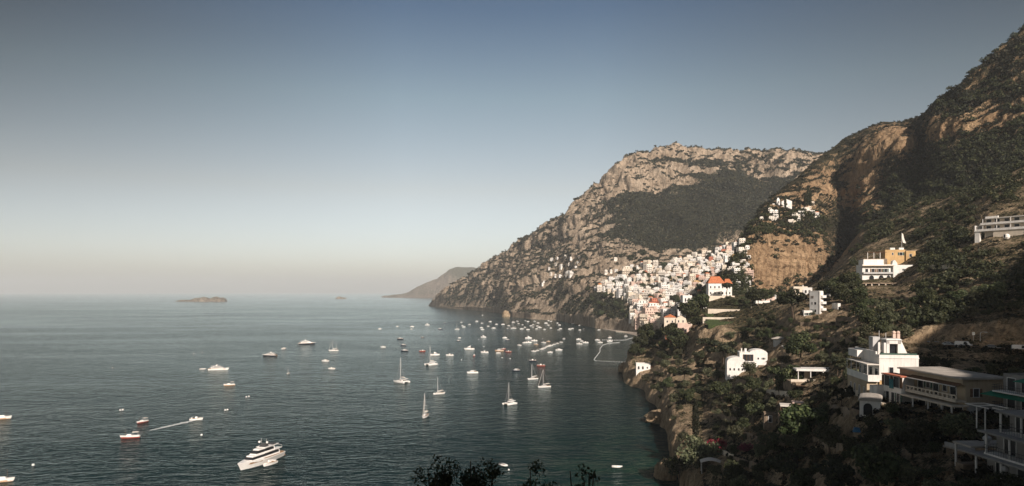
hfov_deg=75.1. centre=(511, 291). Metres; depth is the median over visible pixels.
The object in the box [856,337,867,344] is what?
bush
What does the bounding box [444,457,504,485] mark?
bush
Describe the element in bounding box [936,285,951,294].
evergreen tree
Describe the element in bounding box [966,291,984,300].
pine tree
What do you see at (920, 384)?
glass door
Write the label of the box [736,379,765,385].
terrace wall
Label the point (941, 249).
slope woods
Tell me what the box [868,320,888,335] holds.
evergreen tree
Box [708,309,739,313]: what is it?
garden wall
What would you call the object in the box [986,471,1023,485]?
bush
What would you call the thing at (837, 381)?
bush
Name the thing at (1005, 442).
glass door
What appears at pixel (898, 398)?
window
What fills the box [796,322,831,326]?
terrace wall
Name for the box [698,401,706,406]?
bush
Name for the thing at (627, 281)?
town house
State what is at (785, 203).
cypress tree
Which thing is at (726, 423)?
bush
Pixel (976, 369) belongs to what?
bush
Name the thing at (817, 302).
tower house
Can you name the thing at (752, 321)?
olive tree
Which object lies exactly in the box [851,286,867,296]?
evergreen tree
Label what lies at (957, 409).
glass door
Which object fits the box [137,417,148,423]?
fishing boat
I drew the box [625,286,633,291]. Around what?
town house
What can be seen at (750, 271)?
town house
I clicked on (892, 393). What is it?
window
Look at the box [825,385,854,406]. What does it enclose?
pine tree
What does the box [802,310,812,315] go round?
hillside house
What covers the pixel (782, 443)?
terrace wall
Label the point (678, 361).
olive tree
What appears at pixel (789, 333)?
terrace wall
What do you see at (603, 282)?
town house
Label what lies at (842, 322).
bush
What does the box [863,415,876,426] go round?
bush
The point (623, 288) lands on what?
town house
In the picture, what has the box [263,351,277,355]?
motor yacht
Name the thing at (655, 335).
evergreen tree
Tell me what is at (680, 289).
town house
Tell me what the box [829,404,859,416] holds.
terrace wall
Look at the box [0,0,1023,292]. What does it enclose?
sky
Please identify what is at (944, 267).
terrace wall
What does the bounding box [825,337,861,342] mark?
terrace wall
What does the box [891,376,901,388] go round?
glass door
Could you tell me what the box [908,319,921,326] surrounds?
bush
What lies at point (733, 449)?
bush
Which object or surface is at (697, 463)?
olive tree
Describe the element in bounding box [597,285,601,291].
town house
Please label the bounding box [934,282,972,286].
terrace wall
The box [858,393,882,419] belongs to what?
arch pavilion
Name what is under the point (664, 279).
town house
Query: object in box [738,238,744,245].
town house
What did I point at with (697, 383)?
bush
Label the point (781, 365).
terrace wall
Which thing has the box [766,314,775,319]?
evergreen tree
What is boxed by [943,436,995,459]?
stone annexe
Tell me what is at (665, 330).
evergreen tree
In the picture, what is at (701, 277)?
town house
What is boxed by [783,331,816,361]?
evergreen tree
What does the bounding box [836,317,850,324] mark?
stone wall
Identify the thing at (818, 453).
olive tree
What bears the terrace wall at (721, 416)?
on the coastal slope at (1009, 328)
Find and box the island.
[175,296,226,301]
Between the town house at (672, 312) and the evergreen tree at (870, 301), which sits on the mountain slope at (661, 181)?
the town house at (672, 312)
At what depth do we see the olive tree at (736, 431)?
196.98 m
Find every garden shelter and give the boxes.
[778,403,790,424]
[791,400,806,403]
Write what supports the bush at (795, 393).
on the coastal slope at (1009, 328)
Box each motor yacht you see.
[208,364,228,369]
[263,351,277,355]
[298,339,314,343]
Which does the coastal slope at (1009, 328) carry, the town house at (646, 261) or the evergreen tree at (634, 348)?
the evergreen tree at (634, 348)
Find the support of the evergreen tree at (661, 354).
on the coastal slope at (1009, 328)
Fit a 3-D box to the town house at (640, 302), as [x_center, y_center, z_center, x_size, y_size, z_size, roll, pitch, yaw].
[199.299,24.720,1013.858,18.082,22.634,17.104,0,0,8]
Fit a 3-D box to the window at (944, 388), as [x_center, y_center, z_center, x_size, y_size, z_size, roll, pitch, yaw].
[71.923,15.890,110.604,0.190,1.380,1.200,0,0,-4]
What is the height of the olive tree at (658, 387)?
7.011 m
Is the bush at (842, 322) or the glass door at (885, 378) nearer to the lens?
the glass door at (885, 378)
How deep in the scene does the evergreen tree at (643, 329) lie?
459.25 m
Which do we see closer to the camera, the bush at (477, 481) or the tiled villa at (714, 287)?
the bush at (477, 481)
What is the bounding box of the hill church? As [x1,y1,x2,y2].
[774,198,791,208]
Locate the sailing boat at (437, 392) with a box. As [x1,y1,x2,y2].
[433,383,444,394]
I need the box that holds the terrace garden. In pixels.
[703,314,731,328]
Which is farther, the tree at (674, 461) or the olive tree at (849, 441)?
the tree at (674, 461)
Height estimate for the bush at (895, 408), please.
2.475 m
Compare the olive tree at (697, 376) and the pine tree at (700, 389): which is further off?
the olive tree at (697, 376)
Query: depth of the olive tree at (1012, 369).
140.71 m
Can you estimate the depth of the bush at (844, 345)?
219.40 m
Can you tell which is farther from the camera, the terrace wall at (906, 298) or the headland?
the headland
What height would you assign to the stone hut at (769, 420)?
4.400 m
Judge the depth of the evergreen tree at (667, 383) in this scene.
325.46 m
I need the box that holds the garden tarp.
[853,427,860,432]
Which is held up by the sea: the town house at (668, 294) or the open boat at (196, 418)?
the open boat at (196, 418)
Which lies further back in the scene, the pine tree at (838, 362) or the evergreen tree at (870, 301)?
the evergreen tree at (870, 301)
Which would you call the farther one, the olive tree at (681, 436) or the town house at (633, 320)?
the town house at (633, 320)
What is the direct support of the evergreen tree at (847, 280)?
on the coastal slope at (1009, 328)
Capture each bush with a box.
[410,454,461,485]
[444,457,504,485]
[515,458,561,485]
[570,463,599,485]
[675,404,683,409]
[675,434,722,464]
[695,381,701,385]
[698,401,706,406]
[706,438,726,452]
[712,408,721,414]
[718,430,725,436]
[722,419,732,426]
[728,444,740,455]
[731,409,741,417]
[737,442,752,451]
[738,459,749,467]
[739,327,748,331]
[741,342,750,348]
[751,426,761,432]
[763,379,774,387]
[765,403,775,411]
[768,397,777,403]
[786,390,802,397]
[803,396,816,404]
[811,333,818,338]
[813,324,819,329]
[815,389,830,400]
[819,341,826,346]
[819,349,828,353]
[824,453,844,461]
[825,341,833,347]
[828,325,838,330]
[829,377,842,385]
[833,407,840,414]
[838,321,848,325]
[839,343,848,347]
[840,448,853,458]
[842,329,850,335]
[849,336,857,341]
[849,342,857,346]
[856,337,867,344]
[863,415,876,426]
[884,403,899,413]
[887,324,897,331]
[908,297,918,302]
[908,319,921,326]
[920,356,940,366]
[921,467,947,478]
[934,316,943,323]
[940,360,953,367]
[964,367,983,372]
[986,413,1005,419]
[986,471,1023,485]
[1002,417,1009,428]
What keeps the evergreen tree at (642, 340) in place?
on the coastal slope at (1009, 328)
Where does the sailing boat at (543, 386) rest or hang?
on the sea
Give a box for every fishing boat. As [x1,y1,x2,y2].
[0,415,11,418]
[0,469,14,481]
[120,429,140,437]
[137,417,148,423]
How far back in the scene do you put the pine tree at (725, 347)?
327.19 m
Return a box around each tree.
[627,342,641,355]
[632,334,648,346]
[637,322,653,338]
[639,348,645,355]
[641,373,649,383]
[647,330,662,339]
[653,371,663,376]
[654,383,662,393]
[655,350,667,357]
[657,339,669,347]
[659,322,676,335]
[660,359,670,370]
[662,376,674,390]
[662,455,692,483]
[666,326,686,340]
[666,366,677,374]
[669,393,680,404]
[672,335,689,348]
[672,354,681,358]
[673,349,682,354]
[674,358,682,365]
[676,300,704,316]
[676,432,689,444]
[677,367,693,379]
[679,389,694,404]
[682,380,689,387]
[687,293,709,309]
[687,315,702,329]
[691,399,699,437]
[692,350,704,357]
[693,453,707,472]
[694,373,702,379]
[695,337,709,349]
[695,361,705,372]
[695,384,714,400]
[702,367,712,378]
[705,340,737,365]
[707,464,721,477]
[709,381,731,397]
[711,370,723,380]
[711,399,722,405]
[720,459,745,480]
[721,405,732,416]
[723,394,747,408]
[724,331,734,340]
[725,425,743,442]
[728,298,737,303]
[734,382,749,393]
[736,417,750,427]
[739,332,748,341]
[741,361,756,375]
[743,403,764,420]
[745,288,755,302]
[745,376,761,390]
[746,318,755,327]
[747,390,766,404]
[749,288,768,305]
[751,461,768,471]
[752,341,763,347]
[754,331,764,340]
[757,387,766,393]
[758,318,764,325]
[762,327,773,339]
[764,451,799,485]
[764,483,789,485]
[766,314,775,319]
[766,320,776,328]
[766,365,779,377]
[769,290,775,296]
[774,365,803,381]
[774,381,783,391]
[776,288,806,317]
[777,355,791,363]
[777,403,829,437]
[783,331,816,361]
[784,195,786,208]
[788,471,816,485]
[804,192,806,206]
[806,187,808,205]
[808,448,824,460]
[809,188,811,204]
[811,458,859,485]
[813,423,843,453]
[814,353,829,362]
[817,280,829,294]
[823,280,837,300]
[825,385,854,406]
[827,283,850,302]
[827,356,848,376]
[833,295,845,300]
[835,272,856,289]
[840,434,858,450]
[842,368,858,378]
[848,271,862,284]
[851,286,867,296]
[851,443,909,485]
[854,302,867,311]
[856,323,873,337]
[858,309,878,324]
[862,298,874,305]
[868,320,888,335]
[869,435,902,455]
[877,302,894,312]
[883,417,905,431]
[885,312,899,323]
[890,425,932,459]
[892,323,914,339]
[909,281,928,292]
[915,291,937,303]
[930,298,953,311]
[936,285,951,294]
[937,412,983,440]
[943,277,972,289]
[945,289,967,299]
[950,307,964,320]
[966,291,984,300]
[970,286,977,292]
[977,281,1007,296]
[984,362,999,374]
[1008,366,1023,372]
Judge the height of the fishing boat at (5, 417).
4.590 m
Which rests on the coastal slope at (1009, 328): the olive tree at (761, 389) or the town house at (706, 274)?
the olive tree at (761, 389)
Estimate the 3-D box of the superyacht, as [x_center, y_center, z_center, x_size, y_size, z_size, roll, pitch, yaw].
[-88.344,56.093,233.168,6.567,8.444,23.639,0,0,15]
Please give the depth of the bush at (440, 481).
15.34 m
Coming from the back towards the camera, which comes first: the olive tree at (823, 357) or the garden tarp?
the olive tree at (823, 357)
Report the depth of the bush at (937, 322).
205.76 m
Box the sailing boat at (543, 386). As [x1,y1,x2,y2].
[538,370,550,387]
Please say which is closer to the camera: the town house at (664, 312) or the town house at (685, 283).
the town house at (664, 312)
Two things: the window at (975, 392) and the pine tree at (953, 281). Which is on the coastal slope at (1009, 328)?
the pine tree at (953, 281)
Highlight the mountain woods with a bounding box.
[692,24,1023,298]
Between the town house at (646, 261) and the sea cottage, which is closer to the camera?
the sea cottage
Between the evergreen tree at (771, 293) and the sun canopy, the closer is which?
the sun canopy
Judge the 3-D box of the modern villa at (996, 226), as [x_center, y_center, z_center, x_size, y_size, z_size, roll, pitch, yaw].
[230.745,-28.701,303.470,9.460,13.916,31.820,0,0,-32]
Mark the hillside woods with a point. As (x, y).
(736, 303)
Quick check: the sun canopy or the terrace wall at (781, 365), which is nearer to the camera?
the sun canopy
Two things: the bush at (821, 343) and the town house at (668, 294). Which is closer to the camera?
the bush at (821, 343)
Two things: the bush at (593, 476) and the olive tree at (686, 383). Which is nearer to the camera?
the bush at (593, 476)
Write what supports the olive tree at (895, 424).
on the coastal slope at (1009, 328)
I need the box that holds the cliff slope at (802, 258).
[726,30,1023,292]
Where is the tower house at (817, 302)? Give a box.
[810,291,826,313]
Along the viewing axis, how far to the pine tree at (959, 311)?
204.75 m
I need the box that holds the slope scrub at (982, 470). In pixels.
[629,169,1023,485]
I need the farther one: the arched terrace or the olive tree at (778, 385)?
the arched terrace
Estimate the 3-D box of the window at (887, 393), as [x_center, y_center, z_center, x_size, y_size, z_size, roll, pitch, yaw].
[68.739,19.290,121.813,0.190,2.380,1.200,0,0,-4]
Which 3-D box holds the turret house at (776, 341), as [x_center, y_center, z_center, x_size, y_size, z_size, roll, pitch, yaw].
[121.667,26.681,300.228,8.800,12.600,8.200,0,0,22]
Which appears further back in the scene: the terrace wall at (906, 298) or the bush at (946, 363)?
the terrace wall at (906, 298)
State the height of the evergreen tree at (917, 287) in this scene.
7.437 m
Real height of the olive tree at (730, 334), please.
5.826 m
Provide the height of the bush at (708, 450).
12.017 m
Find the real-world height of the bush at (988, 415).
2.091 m
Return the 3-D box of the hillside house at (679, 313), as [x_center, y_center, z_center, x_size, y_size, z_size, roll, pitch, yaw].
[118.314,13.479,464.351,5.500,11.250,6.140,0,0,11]
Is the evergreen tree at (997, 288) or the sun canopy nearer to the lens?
the sun canopy
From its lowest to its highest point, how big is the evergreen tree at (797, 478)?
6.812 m
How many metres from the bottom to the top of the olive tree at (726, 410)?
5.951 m
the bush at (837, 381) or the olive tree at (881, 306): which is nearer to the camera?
the bush at (837, 381)
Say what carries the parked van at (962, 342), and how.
on the coast road
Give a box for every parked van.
[954,341,971,345]
[1011,344,1023,348]
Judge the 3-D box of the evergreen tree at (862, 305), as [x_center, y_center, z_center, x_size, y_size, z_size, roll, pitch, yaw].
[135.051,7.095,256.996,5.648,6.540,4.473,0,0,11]
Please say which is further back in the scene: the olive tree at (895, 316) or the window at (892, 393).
the olive tree at (895, 316)
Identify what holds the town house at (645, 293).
on the mountain slope at (661, 181)
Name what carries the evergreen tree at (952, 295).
on the coastal slope at (1009, 328)
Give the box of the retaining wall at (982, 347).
[945,344,1023,350]
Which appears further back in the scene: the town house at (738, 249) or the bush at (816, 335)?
the town house at (738, 249)
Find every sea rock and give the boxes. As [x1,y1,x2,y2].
[502,310,509,316]
[618,362,624,371]
[644,409,662,423]
[654,458,676,480]
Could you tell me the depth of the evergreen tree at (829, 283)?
317.29 m
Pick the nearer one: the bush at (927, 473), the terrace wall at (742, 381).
the bush at (927, 473)
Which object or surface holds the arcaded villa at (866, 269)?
on the coastal slope at (1009, 328)
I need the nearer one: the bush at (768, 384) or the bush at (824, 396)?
the bush at (824, 396)
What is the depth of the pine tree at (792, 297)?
303.11 m
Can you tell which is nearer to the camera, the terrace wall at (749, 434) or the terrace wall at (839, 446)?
the terrace wall at (839, 446)
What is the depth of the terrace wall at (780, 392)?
215.83 m
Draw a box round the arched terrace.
[862,283,895,285]
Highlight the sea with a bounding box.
[0,293,678,485]
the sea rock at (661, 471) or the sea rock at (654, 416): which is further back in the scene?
the sea rock at (654, 416)
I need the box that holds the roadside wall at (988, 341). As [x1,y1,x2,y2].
[931,336,1019,343]
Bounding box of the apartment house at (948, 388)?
[870,367,1002,413]
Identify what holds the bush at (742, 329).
on the coastal slope at (1009, 328)
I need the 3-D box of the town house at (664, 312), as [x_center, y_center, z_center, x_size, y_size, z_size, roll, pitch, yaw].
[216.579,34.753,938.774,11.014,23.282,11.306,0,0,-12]
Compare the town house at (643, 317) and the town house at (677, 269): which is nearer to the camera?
the town house at (643, 317)
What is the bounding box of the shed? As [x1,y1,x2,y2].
[832,303,840,309]
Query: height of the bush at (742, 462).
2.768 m
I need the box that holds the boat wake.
[152,420,193,429]
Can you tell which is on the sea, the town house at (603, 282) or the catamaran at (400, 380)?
the catamaran at (400, 380)
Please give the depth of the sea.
388.26 m
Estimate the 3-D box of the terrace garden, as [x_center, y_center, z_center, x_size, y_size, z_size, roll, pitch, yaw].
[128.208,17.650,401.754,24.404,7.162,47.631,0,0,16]
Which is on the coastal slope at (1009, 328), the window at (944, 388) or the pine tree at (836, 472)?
the pine tree at (836, 472)
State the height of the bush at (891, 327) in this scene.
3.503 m
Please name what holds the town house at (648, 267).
on the mountain slope at (661, 181)
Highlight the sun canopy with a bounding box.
[700,457,720,462]
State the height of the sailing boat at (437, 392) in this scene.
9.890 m
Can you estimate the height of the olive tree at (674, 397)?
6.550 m
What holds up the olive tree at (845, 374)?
on the coastal slope at (1009, 328)
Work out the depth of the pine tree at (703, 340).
370.51 m
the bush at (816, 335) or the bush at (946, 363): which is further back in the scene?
the bush at (816, 335)
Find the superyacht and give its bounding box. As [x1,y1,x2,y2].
[238,438,285,469]
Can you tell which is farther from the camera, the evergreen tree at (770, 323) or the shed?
the evergreen tree at (770, 323)
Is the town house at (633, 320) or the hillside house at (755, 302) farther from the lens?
the town house at (633, 320)
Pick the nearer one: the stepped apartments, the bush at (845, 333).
the stepped apartments
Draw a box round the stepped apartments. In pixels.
[953,403,1023,478]
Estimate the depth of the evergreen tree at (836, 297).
304.39 m
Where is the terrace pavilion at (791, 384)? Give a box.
[783,367,829,390]
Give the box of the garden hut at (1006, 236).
[1003,234,1009,238]
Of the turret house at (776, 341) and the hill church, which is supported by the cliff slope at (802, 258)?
the hill church
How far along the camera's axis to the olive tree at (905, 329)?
201.35 m
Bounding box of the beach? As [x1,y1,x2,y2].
[605,329,636,335]
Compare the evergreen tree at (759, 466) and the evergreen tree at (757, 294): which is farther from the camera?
the evergreen tree at (757, 294)
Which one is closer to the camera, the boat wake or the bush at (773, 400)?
the bush at (773, 400)
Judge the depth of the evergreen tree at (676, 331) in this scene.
418.51 m
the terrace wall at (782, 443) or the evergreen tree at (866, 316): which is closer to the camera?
the terrace wall at (782, 443)
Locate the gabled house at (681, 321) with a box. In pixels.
[664,314,691,338]
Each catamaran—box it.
[393,357,409,382]
[424,356,437,365]
[502,385,516,404]
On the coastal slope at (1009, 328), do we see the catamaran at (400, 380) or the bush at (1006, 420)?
the bush at (1006, 420)
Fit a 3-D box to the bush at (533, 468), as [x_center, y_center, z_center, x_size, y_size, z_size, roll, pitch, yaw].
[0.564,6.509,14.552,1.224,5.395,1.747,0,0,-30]
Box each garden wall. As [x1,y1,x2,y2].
[703,317,732,322]
[708,296,724,300]
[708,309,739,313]
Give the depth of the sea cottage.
423.58 m
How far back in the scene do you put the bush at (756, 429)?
186.06 m
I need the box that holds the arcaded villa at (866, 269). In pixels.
[856,259,912,279]
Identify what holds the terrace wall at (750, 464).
on the coastal slope at (1009, 328)
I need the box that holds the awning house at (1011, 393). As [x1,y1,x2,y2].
[980,373,1023,417]
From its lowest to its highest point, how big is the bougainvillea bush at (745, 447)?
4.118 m
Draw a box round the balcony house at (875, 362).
[846,331,918,398]
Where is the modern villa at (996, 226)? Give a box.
[974,215,1023,242]
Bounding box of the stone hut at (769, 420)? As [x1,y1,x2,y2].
[763,411,775,429]
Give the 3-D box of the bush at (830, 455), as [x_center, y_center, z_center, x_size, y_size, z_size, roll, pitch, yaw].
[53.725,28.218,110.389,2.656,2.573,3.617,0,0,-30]
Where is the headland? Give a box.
[381,267,475,297]
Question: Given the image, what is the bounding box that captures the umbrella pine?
[721,282,732,295]
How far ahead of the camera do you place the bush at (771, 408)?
199.23 m
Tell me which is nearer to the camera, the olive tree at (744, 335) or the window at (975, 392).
the window at (975, 392)
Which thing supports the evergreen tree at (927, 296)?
on the coastal slope at (1009, 328)
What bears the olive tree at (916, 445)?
on the coastal slope at (1009, 328)
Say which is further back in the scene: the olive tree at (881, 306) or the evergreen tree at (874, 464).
the olive tree at (881, 306)
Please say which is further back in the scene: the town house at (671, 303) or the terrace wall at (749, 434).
the town house at (671, 303)
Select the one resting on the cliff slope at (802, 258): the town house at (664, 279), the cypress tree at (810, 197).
the cypress tree at (810, 197)
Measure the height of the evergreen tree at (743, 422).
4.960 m
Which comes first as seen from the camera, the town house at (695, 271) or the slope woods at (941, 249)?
the slope woods at (941, 249)
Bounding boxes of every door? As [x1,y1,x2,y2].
[768,415,771,422]
[882,374,892,385]
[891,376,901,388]
[917,380,923,391]
[918,399,925,405]
[932,383,938,394]
[950,386,956,398]
[954,407,962,411]
[995,462,1008,473]
[1003,439,1016,456]
[1006,377,1015,391]
[1007,399,1015,408]
[1015,417,1023,434]
[1017,469,1023,478]
[1020,383,1023,393]
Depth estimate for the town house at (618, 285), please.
1169.61 m
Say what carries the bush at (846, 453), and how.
on the coastal slope at (1009, 328)
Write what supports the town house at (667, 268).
on the mountain slope at (661, 181)
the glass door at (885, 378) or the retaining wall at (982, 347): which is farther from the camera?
the retaining wall at (982, 347)
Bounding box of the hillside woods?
[665,296,750,358]
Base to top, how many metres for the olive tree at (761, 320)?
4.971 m
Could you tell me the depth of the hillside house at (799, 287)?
429.93 m
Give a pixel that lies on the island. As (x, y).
(212, 299)
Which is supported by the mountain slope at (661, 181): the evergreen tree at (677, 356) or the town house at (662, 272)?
the town house at (662, 272)
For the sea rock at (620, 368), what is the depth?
496.41 m
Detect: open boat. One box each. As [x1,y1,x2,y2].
[189,416,202,420]
[263,459,277,466]
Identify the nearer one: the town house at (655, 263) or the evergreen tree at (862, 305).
the evergreen tree at (862, 305)
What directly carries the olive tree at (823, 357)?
on the coastal slope at (1009, 328)
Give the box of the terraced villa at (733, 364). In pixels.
[725,348,767,379]
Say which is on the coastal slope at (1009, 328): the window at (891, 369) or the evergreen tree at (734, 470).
the evergreen tree at (734, 470)
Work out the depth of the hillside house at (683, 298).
500.20 m
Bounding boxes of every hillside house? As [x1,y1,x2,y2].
[677,304,685,317]
[680,294,691,302]
[754,301,769,303]
[759,297,774,300]
[790,285,807,294]
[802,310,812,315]
[803,287,811,293]
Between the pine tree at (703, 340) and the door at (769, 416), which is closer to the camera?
the door at (769, 416)
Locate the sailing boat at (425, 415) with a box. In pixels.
[422,395,428,417]
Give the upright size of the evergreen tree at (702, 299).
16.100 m
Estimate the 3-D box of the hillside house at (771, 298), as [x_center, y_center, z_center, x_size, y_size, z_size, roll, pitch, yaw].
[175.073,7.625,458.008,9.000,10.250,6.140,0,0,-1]
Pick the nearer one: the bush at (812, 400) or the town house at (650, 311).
the bush at (812, 400)
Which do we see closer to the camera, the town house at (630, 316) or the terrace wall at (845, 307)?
the terrace wall at (845, 307)
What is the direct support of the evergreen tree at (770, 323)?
on the coastal slope at (1009, 328)
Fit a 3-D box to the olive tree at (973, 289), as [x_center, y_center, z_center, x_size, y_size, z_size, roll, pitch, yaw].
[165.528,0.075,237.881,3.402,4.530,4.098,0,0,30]
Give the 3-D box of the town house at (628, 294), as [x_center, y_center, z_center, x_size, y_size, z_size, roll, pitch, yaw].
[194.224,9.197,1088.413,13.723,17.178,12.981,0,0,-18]
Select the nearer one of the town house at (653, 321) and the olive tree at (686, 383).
the olive tree at (686, 383)
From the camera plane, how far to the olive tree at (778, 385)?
212.96 m
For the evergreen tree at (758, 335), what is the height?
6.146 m
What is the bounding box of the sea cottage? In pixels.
[636,362,651,374]
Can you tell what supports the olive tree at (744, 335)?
on the coastal slope at (1009, 328)
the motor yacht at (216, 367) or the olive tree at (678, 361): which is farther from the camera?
the motor yacht at (216, 367)
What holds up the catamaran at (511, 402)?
on the sea
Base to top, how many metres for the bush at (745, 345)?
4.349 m
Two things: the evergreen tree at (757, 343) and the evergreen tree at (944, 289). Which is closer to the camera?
the evergreen tree at (944, 289)
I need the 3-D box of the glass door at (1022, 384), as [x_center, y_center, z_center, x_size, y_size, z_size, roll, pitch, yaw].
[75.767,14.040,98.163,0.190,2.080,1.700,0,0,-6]
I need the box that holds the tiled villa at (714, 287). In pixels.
[706,276,734,296]
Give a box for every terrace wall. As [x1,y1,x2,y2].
[708,413,735,420]
[721,450,733,455]
[722,429,752,438]
[729,456,755,469]
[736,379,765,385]
[755,388,788,396]
[755,436,784,447]
[778,363,807,367]
[787,332,825,337]
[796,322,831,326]
[812,435,842,451]
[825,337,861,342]
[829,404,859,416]
[842,305,875,309]
[880,296,908,301]
[929,264,959,268]
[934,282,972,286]
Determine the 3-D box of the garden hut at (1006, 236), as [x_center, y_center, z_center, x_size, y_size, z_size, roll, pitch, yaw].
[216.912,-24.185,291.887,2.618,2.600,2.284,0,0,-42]
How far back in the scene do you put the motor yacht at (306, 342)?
759.62 m
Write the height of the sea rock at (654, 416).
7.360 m
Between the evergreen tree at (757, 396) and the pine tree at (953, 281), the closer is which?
the evergreen tree at (757, 396)
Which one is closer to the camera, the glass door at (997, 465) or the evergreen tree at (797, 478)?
the glass door at (997, 465)
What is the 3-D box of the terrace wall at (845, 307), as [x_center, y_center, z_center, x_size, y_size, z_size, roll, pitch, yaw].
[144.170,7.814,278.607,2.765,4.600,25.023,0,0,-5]
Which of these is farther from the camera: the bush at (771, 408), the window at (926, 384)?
the bush at (771, 408)
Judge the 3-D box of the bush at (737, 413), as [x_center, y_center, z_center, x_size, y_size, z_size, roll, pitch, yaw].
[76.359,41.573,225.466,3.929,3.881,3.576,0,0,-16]
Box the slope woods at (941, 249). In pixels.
[846,161,1023,323]
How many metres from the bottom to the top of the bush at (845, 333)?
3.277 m
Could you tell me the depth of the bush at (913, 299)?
258.29 m
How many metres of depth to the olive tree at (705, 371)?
328.13 m
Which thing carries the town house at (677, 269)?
on the mountain slope at (661, 181)
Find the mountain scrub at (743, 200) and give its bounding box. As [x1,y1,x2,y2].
[442,141,822,318]
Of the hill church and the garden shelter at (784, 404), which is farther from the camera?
the hill church
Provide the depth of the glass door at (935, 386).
112.82 m
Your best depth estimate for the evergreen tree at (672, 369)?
353.82 m
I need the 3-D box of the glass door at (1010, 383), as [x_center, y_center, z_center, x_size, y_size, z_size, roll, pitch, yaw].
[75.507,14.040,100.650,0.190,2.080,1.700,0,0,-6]
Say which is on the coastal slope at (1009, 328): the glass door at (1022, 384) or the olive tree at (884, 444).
the olive tree at (884, 444)
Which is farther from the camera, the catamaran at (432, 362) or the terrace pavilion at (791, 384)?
the catamaran at (432, 362)
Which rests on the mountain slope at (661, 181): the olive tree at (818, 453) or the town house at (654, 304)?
the town house at (654, 304)
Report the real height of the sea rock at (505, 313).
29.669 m
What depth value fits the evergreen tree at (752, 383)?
242.58 m
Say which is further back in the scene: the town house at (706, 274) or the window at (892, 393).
the town house at (706, 274)
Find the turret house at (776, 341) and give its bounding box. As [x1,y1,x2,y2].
[771,336,783,349]
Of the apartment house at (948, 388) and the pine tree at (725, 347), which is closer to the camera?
the apartment house at (948, 388)
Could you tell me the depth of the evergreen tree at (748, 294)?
446.74 m
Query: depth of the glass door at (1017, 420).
76.00 m
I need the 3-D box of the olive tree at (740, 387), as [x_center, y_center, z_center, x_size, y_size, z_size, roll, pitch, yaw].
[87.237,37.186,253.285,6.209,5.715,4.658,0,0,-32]
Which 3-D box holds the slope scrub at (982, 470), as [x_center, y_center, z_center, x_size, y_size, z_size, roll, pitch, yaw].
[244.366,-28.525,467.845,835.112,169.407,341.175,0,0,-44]
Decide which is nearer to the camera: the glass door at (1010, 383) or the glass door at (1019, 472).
the glass door at (1019, 472)
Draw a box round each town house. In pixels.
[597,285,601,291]
[601,280,607,285]
[615,274,626,283]
[615,282,622,288]
[616,289,622,298]
[622,267,631,275]
[622,284,627,292]
[625,279,631,285]
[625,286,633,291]
[626,292,634,299]
[629,295,637,303]
[629,312,634,323]
[632,316,635,325]
[635,316,639,329]
[637,300,645,309]
[640,314,648,326]
[641,290,654,298]
[642,308,656,316]
[643,260,650,263]
[643,264,651,272]
[647,303,659,311]
[650,318,657,328]
[653,260,657,266]
[658,270,665,275]
[658,283,668,291]
[658,298,667,304]
[660,308,669,318]
[662,277,668,281]
[665,265,670,271]
[665,292,674,298]
[667,301,674,306]
[670,309,675,315]
[673,266,681,273]
[676,287,683,293]
[683,281,691,286]
[688,273,695,281]
[692,268,698,274]
[698,275,705,281]
[704,272,709,277]
[715,263,722,270]
[725,246,731,250]
[731,267,739,272]
[732,242,737,250]
[736,247,746,252]
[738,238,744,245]
[744,268,753,280]
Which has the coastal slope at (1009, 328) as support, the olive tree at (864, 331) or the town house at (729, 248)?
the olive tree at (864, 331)
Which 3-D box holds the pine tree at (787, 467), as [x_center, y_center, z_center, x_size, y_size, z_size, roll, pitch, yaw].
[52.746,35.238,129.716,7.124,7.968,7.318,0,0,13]
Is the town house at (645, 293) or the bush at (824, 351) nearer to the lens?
the bush at (824, 351)
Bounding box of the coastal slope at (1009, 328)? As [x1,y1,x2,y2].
[623,166,1023,485]
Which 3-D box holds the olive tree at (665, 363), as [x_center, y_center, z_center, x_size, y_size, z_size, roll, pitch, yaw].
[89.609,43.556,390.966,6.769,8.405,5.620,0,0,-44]
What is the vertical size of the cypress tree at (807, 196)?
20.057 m
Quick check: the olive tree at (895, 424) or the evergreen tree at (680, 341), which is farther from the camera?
the evergreen tree at (680, 341)
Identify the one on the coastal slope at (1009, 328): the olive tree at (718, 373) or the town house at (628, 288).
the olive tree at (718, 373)
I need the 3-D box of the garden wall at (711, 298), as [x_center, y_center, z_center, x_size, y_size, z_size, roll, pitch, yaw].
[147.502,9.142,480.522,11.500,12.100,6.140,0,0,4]
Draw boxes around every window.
[885,390,889,401]
[889,367,893,372]
[891,391,894,401]
[895,393,901,403]
[924,381,931,387]
[942,385,947,391]
[970,388,981,397]
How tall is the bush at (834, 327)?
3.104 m
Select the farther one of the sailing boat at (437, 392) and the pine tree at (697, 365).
the sailing boat at (437, 392)
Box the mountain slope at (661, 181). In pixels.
[428,142,823,331]
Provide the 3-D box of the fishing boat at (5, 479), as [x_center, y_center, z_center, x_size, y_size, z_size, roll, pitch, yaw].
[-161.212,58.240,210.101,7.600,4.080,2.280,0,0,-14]
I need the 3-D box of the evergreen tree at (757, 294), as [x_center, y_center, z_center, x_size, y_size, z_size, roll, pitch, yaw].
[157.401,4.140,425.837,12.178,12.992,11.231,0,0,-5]
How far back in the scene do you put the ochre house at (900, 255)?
366.57 m
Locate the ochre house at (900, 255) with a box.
[859,248,915,264]

